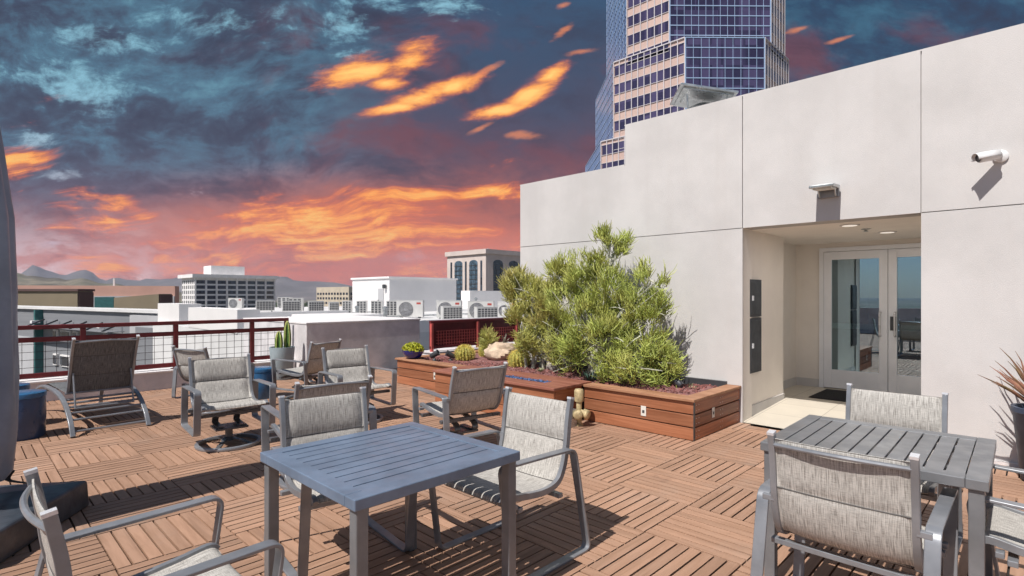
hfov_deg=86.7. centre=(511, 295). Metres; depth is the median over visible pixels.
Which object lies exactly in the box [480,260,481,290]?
slit window
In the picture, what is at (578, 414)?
standpipe valve
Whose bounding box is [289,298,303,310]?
ac unit
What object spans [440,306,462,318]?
ac unit
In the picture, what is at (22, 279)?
foothills
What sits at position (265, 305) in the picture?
ac unit
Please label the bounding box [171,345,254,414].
swivel chair
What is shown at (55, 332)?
window
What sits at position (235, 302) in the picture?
ac unit
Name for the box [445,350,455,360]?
garden spotlight
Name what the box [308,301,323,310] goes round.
ac unit
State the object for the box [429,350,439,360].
garden spotlight
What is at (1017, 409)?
aloe pot
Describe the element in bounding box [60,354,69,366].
window
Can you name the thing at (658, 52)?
office tower
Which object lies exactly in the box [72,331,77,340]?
window
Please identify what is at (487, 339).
pencil bush
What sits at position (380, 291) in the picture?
door
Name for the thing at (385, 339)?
stucco block
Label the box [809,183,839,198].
wall light
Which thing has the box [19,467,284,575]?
dining chair
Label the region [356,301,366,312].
ac unit
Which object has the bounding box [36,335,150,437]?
sun lounger
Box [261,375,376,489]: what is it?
swivel chair
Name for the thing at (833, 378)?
glazed door
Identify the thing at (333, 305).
ac unit
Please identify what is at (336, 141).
sky
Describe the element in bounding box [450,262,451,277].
slit window
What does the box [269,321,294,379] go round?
cactus pot
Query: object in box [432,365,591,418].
fire pit
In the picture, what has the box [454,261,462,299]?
arched window
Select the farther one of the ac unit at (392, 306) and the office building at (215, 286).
the office building at (215, 286)
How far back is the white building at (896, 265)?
6.42 m
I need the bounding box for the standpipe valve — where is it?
[571,388,590,427]
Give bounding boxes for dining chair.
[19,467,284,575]
[270,386,416,575]
[429,386,589,575]
[750,429,958,575]
[845,383,962,571]
[966,464,1023,575]
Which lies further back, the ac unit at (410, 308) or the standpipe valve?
the ac unit at (410, 308)
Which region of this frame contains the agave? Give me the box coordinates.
[576,369,596,380]
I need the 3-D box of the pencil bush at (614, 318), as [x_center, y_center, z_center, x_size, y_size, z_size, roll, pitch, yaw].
[1.158,0.089,6.957,2.303,2.154,1.089,0,0,44]
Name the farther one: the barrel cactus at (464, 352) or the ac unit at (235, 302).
the ac unit at (235, 302)
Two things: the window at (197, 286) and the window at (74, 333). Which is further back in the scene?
the window at (197, 286)
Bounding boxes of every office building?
[178,266,277,307]
[316,287,351,306]
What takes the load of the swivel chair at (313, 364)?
on the deck at (659, 505)
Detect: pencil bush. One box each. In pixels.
[475,323,508,353]
[494,263,565,370]
[539,220,688,388]
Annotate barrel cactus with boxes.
[454,344,476,360]
[477,345,485,356]
[506,349,531,366]
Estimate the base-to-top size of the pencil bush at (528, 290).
1.645 m
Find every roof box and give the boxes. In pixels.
[18,289,94,306]
[114,294,172,308]
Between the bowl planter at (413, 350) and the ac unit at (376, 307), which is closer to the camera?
the bowl planter at (413, 350)
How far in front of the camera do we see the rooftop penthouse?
47.38 m
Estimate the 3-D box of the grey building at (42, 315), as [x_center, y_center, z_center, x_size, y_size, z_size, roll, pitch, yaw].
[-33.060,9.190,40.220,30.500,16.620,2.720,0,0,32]
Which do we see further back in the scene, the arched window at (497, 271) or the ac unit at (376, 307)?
the arched window at (497, 271)
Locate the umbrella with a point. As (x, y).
(19, 531)
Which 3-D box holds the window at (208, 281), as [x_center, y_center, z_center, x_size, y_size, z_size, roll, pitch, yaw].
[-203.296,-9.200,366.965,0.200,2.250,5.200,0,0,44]
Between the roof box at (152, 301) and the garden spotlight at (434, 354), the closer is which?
the garden spotlight at (434, 354)
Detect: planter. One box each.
[395,350,740,440]
[401,342,424,358]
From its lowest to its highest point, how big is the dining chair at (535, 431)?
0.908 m
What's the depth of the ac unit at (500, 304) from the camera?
31.05 m
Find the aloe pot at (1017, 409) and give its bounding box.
[977,347,1023,479]
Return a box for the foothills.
[17,273,181,302]
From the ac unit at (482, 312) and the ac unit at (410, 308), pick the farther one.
the ac unit at (410, 308)
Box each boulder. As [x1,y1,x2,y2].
[484,342,516,360]
[546,357,565,370]
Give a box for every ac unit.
[228,298,243,308]
[256,300,274,311]
[277,297,292,307]
[282,301,299,310]
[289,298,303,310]
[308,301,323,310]
[328,302,338,310]
[342,301,351,312]
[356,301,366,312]
[371,301,382,313]
[386,301,396,315]
[396,300,423,317]
[436,300,461,318]
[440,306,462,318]
[468,301,493,317]
[474,307,497,317]
[497,301,512,316]
[502,307,509,316]
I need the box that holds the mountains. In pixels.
[21,265,351,299]
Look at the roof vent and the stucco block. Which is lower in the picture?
the stucco block
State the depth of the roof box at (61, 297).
60.00 m
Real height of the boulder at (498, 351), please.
0.368 m
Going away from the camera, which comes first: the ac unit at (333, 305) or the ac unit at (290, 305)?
the ac unit at (333, 305)
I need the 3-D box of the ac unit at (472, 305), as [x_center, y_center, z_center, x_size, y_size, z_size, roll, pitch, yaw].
[-1.788,0.855,31.287,1.512,1.090,0.472,0,0,4]
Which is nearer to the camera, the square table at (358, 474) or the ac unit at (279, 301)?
the square table at (358, 474)
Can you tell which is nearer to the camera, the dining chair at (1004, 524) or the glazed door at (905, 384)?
the dining chair at (1004, 524)
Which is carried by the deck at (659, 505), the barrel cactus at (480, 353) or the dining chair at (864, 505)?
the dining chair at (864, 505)
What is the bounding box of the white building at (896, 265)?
[520,23,1023,467]
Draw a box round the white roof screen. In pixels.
[461,291,519,307]
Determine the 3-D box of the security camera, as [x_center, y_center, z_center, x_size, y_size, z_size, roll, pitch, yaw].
[4.235,-1.234,4.793,0.311,0.122,0.139,0,0,-7]
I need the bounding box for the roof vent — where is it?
[670,82,738,110]
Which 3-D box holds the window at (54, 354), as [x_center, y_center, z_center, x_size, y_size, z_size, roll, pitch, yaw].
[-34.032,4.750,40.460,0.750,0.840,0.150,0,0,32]
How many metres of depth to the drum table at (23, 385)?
6.23 m
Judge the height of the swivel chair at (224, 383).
0.867 m
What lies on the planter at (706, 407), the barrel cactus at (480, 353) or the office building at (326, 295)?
the barrel cactus at (480, 353)
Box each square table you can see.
[260,422,519,575]
[760,414,995,575]
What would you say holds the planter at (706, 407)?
on the deck at (659, 505)
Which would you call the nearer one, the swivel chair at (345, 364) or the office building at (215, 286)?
the swivel chair at (345, 364)
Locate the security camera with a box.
[971,149,1008,162]
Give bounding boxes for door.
[378,289,383,306]
[824,249,887,391]
[888,248,920,394]
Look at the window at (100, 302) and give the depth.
113.29 m
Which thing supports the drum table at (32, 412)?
on the deck at (659, 505)
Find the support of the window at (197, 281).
in the office building at (215, 286)
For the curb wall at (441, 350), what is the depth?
12.10 m
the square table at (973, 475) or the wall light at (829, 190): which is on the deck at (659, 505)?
the square table at (973, 475)
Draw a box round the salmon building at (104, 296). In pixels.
[18,278,178,307]
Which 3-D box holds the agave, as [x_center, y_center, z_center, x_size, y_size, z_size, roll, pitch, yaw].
[1.010,1.017,6.922,0.380,0.165,0.397,0,0,44]
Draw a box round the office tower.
[585,0,788,171]
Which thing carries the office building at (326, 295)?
on the ground
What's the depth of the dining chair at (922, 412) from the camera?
3.43 m
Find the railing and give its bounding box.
[18,318,288,379]
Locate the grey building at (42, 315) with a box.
[17,305,157,379]
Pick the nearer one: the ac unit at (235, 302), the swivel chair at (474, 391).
the swivel chair at (474, 391)
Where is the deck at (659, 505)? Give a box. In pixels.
[0,369,1023,575]
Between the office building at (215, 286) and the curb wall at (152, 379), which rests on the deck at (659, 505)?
the curb wall at (152, 379)
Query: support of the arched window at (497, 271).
in the court building at (477, 270)
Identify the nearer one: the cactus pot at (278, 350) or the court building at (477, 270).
the cactus pot at (278, 350)
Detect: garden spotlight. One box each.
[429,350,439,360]
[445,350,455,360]
[669,376,683,387]
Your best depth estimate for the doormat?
7.68 m
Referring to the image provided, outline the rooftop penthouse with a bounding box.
[351,276,457,311]
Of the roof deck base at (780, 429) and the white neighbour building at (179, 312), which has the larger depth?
the white neighbour building at (179, 312)
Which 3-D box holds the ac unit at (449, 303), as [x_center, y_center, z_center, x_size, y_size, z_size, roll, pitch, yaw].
[-3.789,0.845,32.815,1.512,1.110,0.472,0,0,4]
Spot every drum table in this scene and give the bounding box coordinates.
[17,389,46,440]
[19,382,30,389]
[254,366,271,399]
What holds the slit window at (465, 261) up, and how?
in the court building at (477, 270)
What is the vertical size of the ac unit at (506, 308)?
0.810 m
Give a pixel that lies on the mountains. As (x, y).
(289, 287)
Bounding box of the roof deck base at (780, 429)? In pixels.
[9,369,1019,575]
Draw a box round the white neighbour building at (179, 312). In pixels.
[153,298,504,368]
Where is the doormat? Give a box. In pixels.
[809,389,845,401]
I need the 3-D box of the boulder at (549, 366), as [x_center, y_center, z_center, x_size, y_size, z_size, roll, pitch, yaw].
[0.629,0.993,7.848,0.286,0.286,0.305,0,0,-15]
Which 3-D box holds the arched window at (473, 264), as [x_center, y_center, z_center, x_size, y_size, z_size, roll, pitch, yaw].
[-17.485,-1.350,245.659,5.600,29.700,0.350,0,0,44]
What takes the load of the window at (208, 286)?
in the office building at (215, 286)
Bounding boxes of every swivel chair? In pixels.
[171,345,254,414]
[181,353,275,451]
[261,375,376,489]
[271,339,341,399]
[318,345,396,424]
[412,362,507,442]
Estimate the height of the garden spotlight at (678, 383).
0.204 m
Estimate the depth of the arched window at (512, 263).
252.45 m
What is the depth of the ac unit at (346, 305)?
35.21 m
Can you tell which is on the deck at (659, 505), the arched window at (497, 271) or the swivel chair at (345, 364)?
the swivel chair at (345, 364)
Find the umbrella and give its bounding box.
[0,128,88,562]
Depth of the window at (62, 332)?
39.40 m
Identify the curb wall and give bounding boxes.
[19,359,294,401]
[422,342,514,354]
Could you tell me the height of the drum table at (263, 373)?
0.440 m
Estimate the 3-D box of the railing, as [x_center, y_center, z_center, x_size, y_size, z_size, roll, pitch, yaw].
[-8.043,0.812,6.388,0.120,0.785,10.945,0,0,44]
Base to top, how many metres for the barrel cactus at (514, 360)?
0.338 m
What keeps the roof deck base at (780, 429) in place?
on the terrace building base
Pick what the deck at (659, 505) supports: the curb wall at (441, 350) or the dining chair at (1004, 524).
the dining chair at (1004, 524)
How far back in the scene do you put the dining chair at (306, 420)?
3.26 m
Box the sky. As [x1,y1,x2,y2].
[0,0,1023,285]
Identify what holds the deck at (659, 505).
on the roof deck base at (780, 429)
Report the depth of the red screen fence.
12.30 m
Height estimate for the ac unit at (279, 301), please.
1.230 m
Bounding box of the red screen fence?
[429,318,519,351]
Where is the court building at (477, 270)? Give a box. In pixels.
[445,248,519,299]
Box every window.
[53,329,58,335]
[53,353,58,364]
[60,330,70,341]
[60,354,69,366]
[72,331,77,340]
[94,297,114,307]
[196,280,204,283]
[196,285,204,288]
[207,280,215,283]
[207,285,215,288]
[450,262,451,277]
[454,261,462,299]
[465,261,466,290]
[469,260,477,290]
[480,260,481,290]
[493,260,502,290]
[509,261,517,287]
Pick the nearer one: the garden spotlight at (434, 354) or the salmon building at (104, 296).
the garden spotlight at (434, 354)
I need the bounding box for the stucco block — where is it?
[243,315,420,376]

